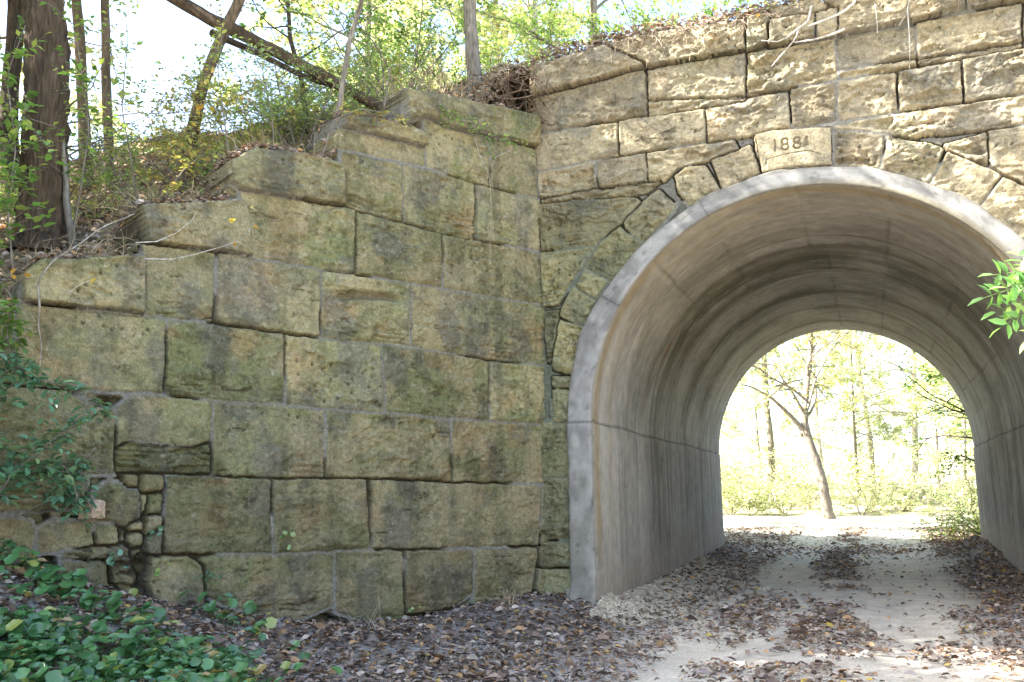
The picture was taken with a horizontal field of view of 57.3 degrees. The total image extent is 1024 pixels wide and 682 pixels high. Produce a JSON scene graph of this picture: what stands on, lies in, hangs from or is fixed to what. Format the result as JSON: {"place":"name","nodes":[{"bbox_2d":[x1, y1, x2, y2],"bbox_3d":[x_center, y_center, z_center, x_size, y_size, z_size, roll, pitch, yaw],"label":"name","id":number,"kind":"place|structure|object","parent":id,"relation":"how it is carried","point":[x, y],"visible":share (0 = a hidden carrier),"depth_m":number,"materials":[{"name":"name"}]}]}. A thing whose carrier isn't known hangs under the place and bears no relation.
{"place":"outdoors","nodes":[
{"label":"outdoors","id":0,"kind":"place"},
{"bbox_2d":[0,282,38,364],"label":"sapling","id":1,"kind":"object","parent":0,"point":[9,321],"visible":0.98,"depth_m":7.36,"materials":[{"name":"green plant"}]},
{"bbox_2d":[0,64,831,297],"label":"embankment","id":2,"kind":"structure","parent":0,"point":[516,102],"depth_m":11.81,"materials":[{"name":"brown soil"}]},
{"bbox_2d":[0,0,23,214],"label":"tree","id":3,"kind":"object","parent":2,"relation":"on","point":[12,23],"visible":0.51,"depth_m":12.18,"materials":[{"name":"brown plant"}]},
{"bbox_2d":[0,15,64,267],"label":"sapling","id":4,"kind":"object","parent":2,"relation":"on","point":[11,82],"visible":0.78,"depth_m":7.82,"materials":[{"name":"green plant"}]},
{"bbox_2d":[6,0,71,251],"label":"old tree","id":5,"kind":"object","parent":2,"relation":"on","point":[42,78],"visible":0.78,"depth_m":9.44,"materials":[{"name":"brown plant"}]},
{"bbox_2d":[0,147,114,229],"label":"shrub","id":6,"kind":"object","parent":2,"relation":"on","point":[84,174],"visible":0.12,"depth_m":9.97,"materials":[{"name":"green plant"}]},
{"bbox_2d":[0,30,139,149],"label":"tree","id":7,"kind":"object","parent":2,"relation":"on","point":[70,35],"visible":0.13,"depth_m":13.31,"materials":[{"name":"green plant"}]},
{"bbox_2d":[0,47,143,151],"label":"tree","id":8,"kind":"object","parent":2,"relation":"on","point":[74,96],"visible":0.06,"depth_m":36.85,"materials":[{"name":"green plant"}]},
{"bbox_2d":[71,0,93,193],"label":"tree","id":9,"kind":"object","parent":2,"relation":"on","point":[79,29],"visible":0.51,"depth_m":12.40,"materials":[{"name":"brown plant"}]},
{"bbox_2d":[38,0,138,253],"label":"sapling","id":10,"kind":"object","parent":2,"relation":"on","point":[84,79],"visible":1,"depth_m":8.46,"materials":[{"name":"green plant"}]},
{"bbox_2d":[100,0,114,193],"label":"tree","id":11,"kind":"object","parent":2,"relation":"on","point":[106,87],"visible":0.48,"depth_m":12.10,"materials":[{"name":"brown plant"}]},
{"bbox_2d":[0,0,234,249],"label":"sapling","id":12,"kind":"object","parent":2,"relation":"on","point":[67,211],"visible":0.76,"depth_m":9.66,"materials":[{"name":"green plant"}]},
{"bbox_2d":[4,55,231,214],"bbox_3d":[-4.061,-2.017,10.300,2.360,1.402,2.503,-9,-13,41],"label":"shrub","id":13,"kind":"object","parent":2,"relation":"on","point":[106,173],"visible":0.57,"depth_m":10.09,"materials":[{"name":"green plant"}]},
{"bbox_2d":[89,173,196,219],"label":"dry grass","id":14,"kind":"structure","parent":2,"relation":"on","point":[150,187],"depth_m":9.85,"materials":[{"name":"beige plant"}]},
{"bbox_2d":[95,121,278,193],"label":"shrub","id":15,"kind":"object","parent":2,"relation":"on","point":[156,177],"visible":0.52,"depth_m":10.53,"materials":[{"name":"green plant"}]},
{"bbox_2d":[155,137,224,202],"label":"sapling","id":16,"kind":"object","parent":2,"relation":"on","point":[173,185],"visible":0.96,"depth_m":8.92,"materials":[{"name":"yellow plant"}]},
{"bbox_2d":[174,0,244,194],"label":"tree","id":17,"kind":"object","parent":2,"relation":"on","point":[233,12],"visible":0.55,"depth_m":11.03,"materials":[{"name":"brown plant"}]},
{"bbox_2d":[86,61,342,168],"bbox_3d":[-3.682,-2.694,11.446,2.759,1.357,2.268,4,-11,-26],"label":"shrub","id":18,"kind":"object","parent":2,"relation":"on","point":[194,103],"visible":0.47,"depth_m":10.95,"materials":[{"name":"green plant"}]},
{"bbox_2d":[190,9,252,154],"bbox_3d":[-3.056,-2.573,9.686,0.627,1.878,0.508,-4,-10,20],"label":"sapling","id":19,"kind":"object","parent":2,"relation":"on","point":[212,69],"visible":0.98,"depth_m":9.73,"materials":[{"name":"green plant"}]},
{"bbox_2d":[149,75,313,171],"bbox_3d":[-3.274,-2.456,11.206,2.137,1.051,1.757,-2,-10,9],"label":"shrub","id":20,"kind":"object","parent":2,"relation":"on","point":[161,128],"visible":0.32,"depth_m":10.90,"materials":[{"name":"green plant"}]},
{"bbox_2d":[151,38,341,150],"bbox_3d":[-3.266,-3.033,11.963,2.357,1.400,2.499,1,-10,-11],"label":"shrub","id":21,"kind":"object","parent":2,"relation":"on","point":[226,73],"visible":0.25,"depth_m":11.71,"materials":[{"name":"green plant"}]},
{"bbox_2d":[0,48,532,294],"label":"dry weeds","id":22,"kind":"object","parent":2,"relation":"on","point":[487,76],"visible":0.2,"depth_m":9.65,"materials":[{"name":"beige plant"}]},
{"bbox_2d":[228,62,334,123],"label":"shrub","id":23,"kind":"object","parent":2,"relation":"on","point":[271,89],"visible":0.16,"depth_m":14.76,"materials":[{"name":"green plant"}]},
{"bbox_2d":[227,71,336,143],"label":"shrub","id":24,"kind":"object","parent":2,"relation":"on","point":[276,119],"visible":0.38,"depth_m":11.53,"materials":[{"name":"green plant"}]},
{"bbox_2d":[154,0,427,152],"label":"shrub","id":25,"kind":"object","parent":2,"relation":"on","point":[321,43],"visible":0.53,"depth_m":10.91,"materials":[{"name":"green plant"}]},
{"bbox_2d":[243,42,351,135],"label":"shrub","id":26,"kind":"object","parent":2,"relation":"on","point":[314,109],"visible":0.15,"depth_m":11.99,"materials":[{"name":"green plant"}]},
{"bbox_2d":[206,0,402,133],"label":"sapling","id":27,"kind":"object","parent":2,"relation":"on","point":[290,39],"visible":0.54,"depth_m":12.26,"materials":[{"name":"green plant"}]},
{"bbox_2d":[244,50,403,140],"bbox_3d":[-2.298,-2.872,11.542,1.892,1.060,1.784,-4,-10,18],"label":"shrub","id":28,"kind":"object","parent":2,"relation":"on","point":[301,111],"visible":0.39,"depth_m":11.20,"materials":[{"name":"green plant"}]},
{"bbox_2d":[185,0,493,118],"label":"tree","id":29,"kind":"object","parent":2,"relation":"on","point":[269,4],"visible":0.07,"depth_m":22.62,"materials":[{"name":"green plant"}]},
{"bbox_2d":[277,12,431,106],"bbox_3d":[-2.219,-3.782,13.220,2.121,1.188,2.000,-1,-9,4],"label":"shrub","id":30,"kind":"object","parent":2,"relation":"on","point":[338,70],"visible":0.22,"depth_m":12.95,"materials":[{"name":"green plant"}]},
{"bbox_2d":[334,0,375,117],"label":"sapling","id":31,"kind":"object","parent":2,"relation":"on","point":[347,51],"visible":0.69,"depth_m":10.39,"materials":[{"name":"grey plant"}]},
{"bbox_2d":[277,22,440,107],"bbox_3d":[-2.706,-4.082,15.243,2.627,1.939,2.748,5,-11,-32],"label":"shrub","id":32,"kind":"object","parent":2,"relation":"on","point":[373,76],"visible":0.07,"depth_m":14.85,"materials":[{"name":"green plant"}]},
{"bbox_2d":[269,0,451,114],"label":"tree","id":33,"kind":"object","parent":2,"relation":"on","point":[418,3],"visible":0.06,"depth_m":27.43,"materials":[{"name":"green plant"}]},
{"bbox_2d":[216,0,520,100],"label":"shrub","id":34,"kind":"object","parent":2,"relation":"on","point":[378,22],"visible":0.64,"depth_m":12.36,"materials":[{"name":"green plant"}]},
{"bbox_2d":[320,46,447,99],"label":"shrub","id":35,"kind":"object","parent":2,"relation":"on","point":[386,60],"visible":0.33,"depth_m":13.01,"materials":[{"name":"green plant"}]},
{"bbox_2d":[285,0,499,110],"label":"shrub","id":36,"kind":"object","parent":2,"relation":"on","point":[460,26],"visible":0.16,"depth_m":14.72,"materials":[{"name":"green plant"}]},
{"bbox_2d":[337,47,475,97],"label":"dry grass","id":37,"kind":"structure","parent":2,"relation":"on","point":[440,82],"depth_m":10.98,"materials":[{"name":"beige plant"}]},
{"bbox_2d":[0,0,825,302],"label":"bank litter","id":38,"kind":"object","parent":2,"relation":"on","point":[222,162],"visible":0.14,"depth_m":11.05,"materials":[{"name":"brown plant"}]},
{"bbox_2d":[85,0,148,204],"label":"sapling","id":39,"kind":"object","parent":38,"relation":"on","point":[127,93],"visible":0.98,"depth_m":8.96,"materials":[{"name":"green plant"}]},
{"bbox_2d":[349,0,530,90],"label":"shrub","id":40,"kind":"object","parent":2,"relation":"on","point":[441,59],"visible":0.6,"depth_m":13.00,"materials":[{"name":"green plant"}]},
{"bbox_2d":[463,0,483,98],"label":"tree","id":41,"kind":"object","parent":2,"relation":"on","point":[473,64],"visible":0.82,"depth_m":12.33,"materials":[{"name":"grey plant"}]},
{"bbox_2d":[380,0,602,87],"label":"tree","id":42,"kind":"object","parent":2,"relation":"on","point":[489,25],"visible":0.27,"depth_m":18.40,"materials":[{"name":"green plant"}]},
{"bbox_2d":[412,0,613,77],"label":"tree","id":43,"kind":"object","parent":2,"relation":"on","point":[525,5],"visible":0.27,"depth_m":17.59,"materials":[{"name":"green plant"}]},
{"bbox_2d":[501,0,572,65],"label":"sapling","id":44,"kind":"object","parent":2,"relation":"on","point":[538,32],"visible":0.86,"depth_m":13.03,"materials":[{"name":"green plant"}]},
{"bbox_2d":[444,0,683,61],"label":"tree","id":45,"kind":"object","parent":2,"relation":"on","point":[594,6],"visible":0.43,"depth_m":14.66,"materials":[{"name":"green plant"}]},
{"bbox_2d":[510,0,640,66],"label":"shrub","id":46,"kind":"object","parent":2,"relation":"on","point":[541,33],"visible":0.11,"depth_m":14.82,"materials":[{"name":"green plant"}]},
{"bbox_2d":[506,0,673,60],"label":"shrub","id":47,"kind":"object","parent":2,"relation":"on","point":[588,31],"visible":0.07,"depth_m":13.75,"materials":[{"name":"green plant"}]},
{"bbox_2d":[572,1,641,40],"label":"sapling","id":48,"kind":"object","parent":2,"relation":"on","point":[595,29],"visible":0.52,"depth_m":12.89,"materials":[{"name":"green plant"}]},
{"bbox_2d":[625,0,690,35],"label":"sapling","id":49,"kind":"object","parent":2,"relation":"on","point":[646,21],"visible":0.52,"depth_m":12.34,"materials":[{"name":"green plant"}]},
{"bbox_2d":[681,0,771,24],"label":"sapling","id":50,"kind":"object","parent":2,"relation":"on","point":[708,11],"visible":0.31,"depth_m":11.87,"materials":[{"name":"green plant"}]},
{"bbox_2d":[0,0,973,451],"label":"sky","id":51,"kind":"structure","parent":0,"point":[163,27],"materials":[{"name":"white"}]},
{"bbox_2d":[0,445,1023,681],"bbox_3d":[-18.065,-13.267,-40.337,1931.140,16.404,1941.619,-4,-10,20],"label":"ground","id":52,"kind":"structure","parent":0,"point":[669,669],"depth_m":10.23,"materials":[{"name":"beige soil"}]},
{"bbox_2d":[0,87,67,315],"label":"sapling","id":53,"kind":"object","parent":52,"relation":"on","point":[13,134],"visible":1,"depth_m":7.14,"materials":[{"name":"green plant"}]},
{"bbox_2d":[0,344,119,521],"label":"shrub","id":54,"kind":"object","parent":52,"relation":"on","point":[16,475],"visible":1,"depth_m":7.29,"materials":[{"name":"green plant"}]},
{"bbox_2d":[0,536,342,681],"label":"ground cover","id":55,"kind":"object","parent":52,"relation":"on","point":[159,663],"visible":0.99,"depth_m":6.39,"materials":[{"name":"green plant"}]},
{"bbox_2d":[0,88,548,622],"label":"wing wall","id":56,"kind":"structure","parent":52,"relation":"on","point":[336,362],"depth_m":9.45,"materials":[{"name":"stone"}]},
{"bbox_2d":[13,447,103,527],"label":"vine","id":57,"kind":"object","parent":56,"relation":"attached to","point":[81,465],"visible":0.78,"depth_m":7.76,"materials":[{"name":"green plant"}]},
{"bbox_2d":[37,214,133,306],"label":"bare twig","id":58,"kind":"object","parent":56,"relation":"on","point":[41,275],"visible":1,"depth_m":7.87,"materials":[{"name":"wood"}]},
{"bbox_2d":[78,499,104,519],"bbox_3d":[-3.527,1.417,7.880,0.202,0.177,0.160,-4,-10,20],"label":"loose stone","id":59,"kind":"object","parent":56,"relation":"on","point":[96,513],"visible":0.84,"depth_m":7.82,"materials":[{"name":"stone"}]},
{"bbox_2d":[232,34,287,147],"bbox_3d":[-2.624,-2.538,9.730,0.572,1.210,0.566,1,-10,-8],"label":"sapling","id":60,"kind":"object","parent":56,"relation":"on","point":[273,112],"visible":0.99,"depth_m":9.81,"materials":[{"name":"green plant"}]},
{"bbox_2d":[166,0,381,110],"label":"fallen log","id":61,"kind":"object","parent":56,"relation":"on","point":[199,12],"visible":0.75,"depth_m":11.45,"materials":[{"name":"brown wood"}]},
{"bbox_2d":[209,29,331,88],"bbox_3d":[-2.954,-3.459,11.473,1.592,0.871,0.103,-2,-9,6],"label":"fallen log","id":62,"kind":"object","parent":61,"relation":"on","point":[235,43],"visible":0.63,"depth_m":11.43,"materials":[{"name":"brown wood"}]},
{"bbox_2d":[323,101,415,153],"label":"vine","id":63,"kind":"object","parent":56,"relation":"on","point":[383,112],"visible":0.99,"depth_m":10.13,"materials":[{"name":"brown plant"}]},
{"bbox_2d":[383,65,534,158],"bbox_3d":[-0.602,-2.625,10.867,1.982,0.816,0.506,6,-12,-36],"label":"vine","id":64,"kind":"object","parent":56,"relation":"on","point":[457,118],"visible":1,"depth_m":10.84,"materials":[{"name":"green plant"}]},
{"bbox_2d":[0,0,958,330],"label":"dead twigs","id":65,"kind":"object","parent":56,"relation":"on","point":[686,24],"visible":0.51,"depth_m":11.12,"materials":[{"name":"brown wood"}]},
{"bbox_2d":[443,48,554,137],"bbox_3d":[-0.110,-3.010,11.830,1.620,1.173,1.386,-4,-10,20],"label":"root mat","id":66,"kind":"object","parent":56,"relation":"on","point":[508,96],"visible":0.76,"depth_m":11.70,"materials":[{"name":"brown plant"}]},
{"bbox_2d":[0,526,1023,681],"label":"leaf litter","id":67,"kind":"object","parent":52,"relation":"on","point":[769,668],"visible":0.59,"depth_m":8.86,"materials":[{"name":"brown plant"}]},
{"bbox_2d":[589,556,785,625],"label":"gravel","id":68,"kind":"structure","parent":52,"relation":"on","point":[605,607],"depth_m":11.85,"materials":[{"name":"grey gravel"}]},
{"bbox_2d":[720,459,773,514],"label":"bush","id":69,"kind":"object","parent":52,"relation":"on","point":[736,505],"visible":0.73,"depth_m":33.71,"materials":[{"name":"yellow plant"}]},
{"bbox_2d":[722,464,780,511],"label":"bush","id":70,"kind":"object","parent":52,"relation":"on","point":[753,488],"visible":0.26,"depth_m":36.58,"materials":[{"name":"green plant"}]},
{"bbox_2d":[720,463,790,515],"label":"bush","id":71,"kind":"object","parent":52,"relation":"on","point":[749,504],"visible":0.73,"depth_m":33.66,"materials":[{"name":"green plant"}]},
{"bbox_2d":[719,344,792,477],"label":"tree","id":72,"kind":"object","parent":52,"relation":"on","point":[740,421],"visible":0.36,"depth_m":55.82,"materials":[{"name":"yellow plant"}]},
{"bbox_2d":[720,447,794,503],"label":"bush","id":73,"kind":"object","parent":52,"relation":"on","point":[752,461],"visible":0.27,"depth_m":38.92,"materials":[{"name":"green plant"}]},
{"bbox_2d":[720,452,799,503],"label":"bush","id":74,"kind":"object","parent":52,"relation":"on","point":[781,479],"visible":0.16,"depth_m":40.59,"materials":[{"name":"green plant"}]},
{"bbox_2d":[723,341,799,435],"bbox_3d":[7.961,-0.994,39.792,9.102,16.465,10.612,5,-11,-32],"label":"tree","id":75,"kind":"object","parent":52,"relation":"on","point":[746,377],"visible":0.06,"depth_m":37.12,"materials":[{"name":"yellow plant"}]},
{"bbox_2d":[529,0,1023,596],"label":"portal wall","id":76,"kind":"structure","parent":52,"relation":"on","point":[635,150],"depth_m":10.96,"materials":[{"name":"stone"}]},
{"bbox_2d":[761,0,855,66],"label":"bare branch","id":77,"kind":"object","parent":76,"relation":"on","point":[834,16],"visible":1,"depth_m":10.56,"materials":[{"name":"beige plant"}]},
{"bbox_2d":[728,451,839,514],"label":"bush","id":78,"kind":"object","parent":52,"relation":"on","point":[800,499],"visible":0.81,"depth_m":33.82,"materials":[{"name":"green plant"}]},
{"bbox_2d":[567,166,1023,604],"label":"tunnel lining","id":79,"kind":"object","parent":52,"relation":"on","point":[702,306],"visible":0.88,"depth_m":12.97,"materials":[{"name":"concrete"}]},
{"bbox_2d":[747,442,850,503],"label":"bush","id":80,"kind":"object","parent":52,"relation":"on","point":[808,480],"visible":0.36,"depth_m":40.68,"materials":[{"name":"green plant"}]},
{"bbox_2d":[746,337,854,500],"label":"tree","id":81,"kind":"object","parent":52,"relation":"on","point":[768,421],"visible":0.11,"depth_m":43.17,"materials":[{"name":"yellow plant"}]},
{"bbox_2d":[742,330,864,519],"bbox_3d":[10.057,1.388,31.366,6.302,9.594,5.048,2,-10,-15],"label":"tree","id":82,"kind":"object","parent":52,"relation":"on","point":[803,427],"visible":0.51,"depth_m":31.37,"materials":[{"name":"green plant"}]},
{"bbox_2d":[742,436,868,511],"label":"bush","id":83,"kind":"object","parent":52,"relation":"on","point":[805,489],"visible":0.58,"depth_m":36.29,"materials":[{"name":"green plant"}]},
{"bbox_2d":[735,330,880,471],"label":"tree","id":84,"kind":"object","parent":52,"relation":"on","point":[788,434],"visible":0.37,"depth_m":49.26,"materials":[{"name":"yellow plant"}]},
{"bbox_2d":[802,330,911,497],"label":"tree","id":85,"kind":"object","parent":52,"relation":"on","point":[898,430],"visible":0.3,"depth_m":43.29,"materials":[{"name":"green plant"}]},
{"bbox_2d":[813,461,914,515],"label":"bush","id":86,"kind":"object","parent":52,"relation":"on","point":[868,497],"visible":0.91,"depth_m":31.95,"materials":[{"name":"green plant"}]},
{"bbox_2d":[779,330,957,503],"bbox_3d":[15.829,0.298,39.487,8.670,13.452,7.436,-1,-9,1],"label":"tree","id":87,"kind":"object","parent":52,"relation":"on","point":[843,371],"visible":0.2,"depth_m":38.87,"materials":[{"name":"green plant"}]},
{"bbox_2d":[817,446,925,502],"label":"bush","id":88,"kind":"object","parent":52,"relation":"on","point":[878,470],"visible":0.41,"depth_m":39.32,"materials":[{"name":"green plant"}]},
{"bbox_2d":[838,461,909,504],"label":"bush","id":89,"kind":"object","parent":52,"relation":"on","point":[878,482],"visible":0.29,"depth_m":39.31,"materials":[{"name":"green plant"}]},
{"bbox_2d":[828,457,925,512],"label":"bush","id":90,"kind":"object","parent":52,"relation":"on","point":[891,497],"visible":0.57,"depth_m":33.81,"materials":[{"name":"green plant"}]},
{"bbox_2d":[820,330,945,484],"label":"tree","id":91,"kind":"object","parent":52,"relation":"on","point":[869,406],"visible":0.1,"depth_m":56.05,"materials":[{"name":"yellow plant"}]},
{"bbox_2d":[836,446,952,505],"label":"bush","id":92,"kind":"object","parent":52,"relation":"on","point":[869,477],"visible":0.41,"depth_m":38.32,"materials":[{"name":"green plant"}]},
{"bbox_2d":[837,451,965,514],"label":"bush","id":93,"kind":"object","parent":52,"relation":"on","point":[905,509],"visible":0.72,"depth_m":33.52,"materials":[{"name":"green plant"}]},
{"bbox_2d":[864,459,952,504],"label":"bush","id":94,"kind":"object","parent":52,"relation":"on","point":[892,483],"visible":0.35,"depth_m":38.05,"materials":[{"name":"green plant"}]},
{"bbox_2d":[886,348,974,482],"bbox_3d":[9.651,0.787,20.331,2.607,7.462,3.906,8,-13,-42],"label":"tree","id":95,"kind":"object","parent":52,"relation":"on","point":[935,377],"visible":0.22,"depth_m":20.69,"materials":[{"name":"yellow plant"}]},
{"bbox_2d":[887,353,975,504],"bbox_3d":[17.099,1.465,35.541,5.670,10.079,4.963,-4,-10,21],"label":"tree","id":96,"kind":"object","parent":52,"relation":"on","point":[931,453],"visible":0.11,"depth_m":35.81,"materials":[{"name":"green plant"}]},
{"bbox_2d":[886,433,977,513],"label":"bush","id":97,"kind":"object","parent":52,"relation":"on","point":[928,468],"visible":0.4,"depth_m":31.25,"materials":[{"name":"green plant"}]},
{"bbox_2d":[891,343,972,486],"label":"tree","id":98,"kind":"object","parent":52,"relation":"on","point":[936,443],"visible":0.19,"depth_m":50.69,"materials":[{"name":"green plant"}]},
{"bbox_2d":[901,353,973,448],"bbox_3d":[14.983,-0.064,28.135,5.502,11.175,6.287,2,-10,-17],"label":"tree","id":99,"kind":"object","parent":52,"relation":"on","point":[914,408],"visible":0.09,"depth_m":29.06,"materials":[{"name":"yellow plant"}]},
{"bbox_2d":[905,492,980,539],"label":"bush","id":100,"kind":"object","parent":52,"relation":"on","point":[952,527],"visible":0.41,"depth_m":21.45,"materials":[{"name":"green plant"}]},
{"bbox_2d":[913,463,980,541],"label":"bush","id":101,"kind":"object","parent":52,"relation":"on","point":[973,531],"visible":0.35,"depth_m":20.26,"materials":[{"name":"green plant"}]},
{"bbox_2d":[919,467,977,518],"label":"bush","id":102,"kind":"object","parent":52,"relation":"on","point":[969,490],"visible":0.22,"depth_m":28.15,"materials":[{"name":"green plant"}]},
{"bbox_2d":[925,472,978,524],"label":"bush","id":103,"kind":"object","parent":52,"relation":"on","point":[964,489],"visible":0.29,"depth_m":25.25,"materials":[{"name":"green plant"}]},
{"bbox_2d":[929,450,976,506],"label":"bush","id":104,"kind":"object","parent":52,"relation":"on","point":[946,477],"visible":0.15,"depth_m":35.49,"materials":[{"name":"green plant"}]},
{"bbox_2d":[968,246,1023,353],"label":"sapling","id":105,"kind":"object","parent":52,"relation":"on","point":[1011,279],"visible":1,"depth_m":3.02,"materials":[{"name":"green plant"}]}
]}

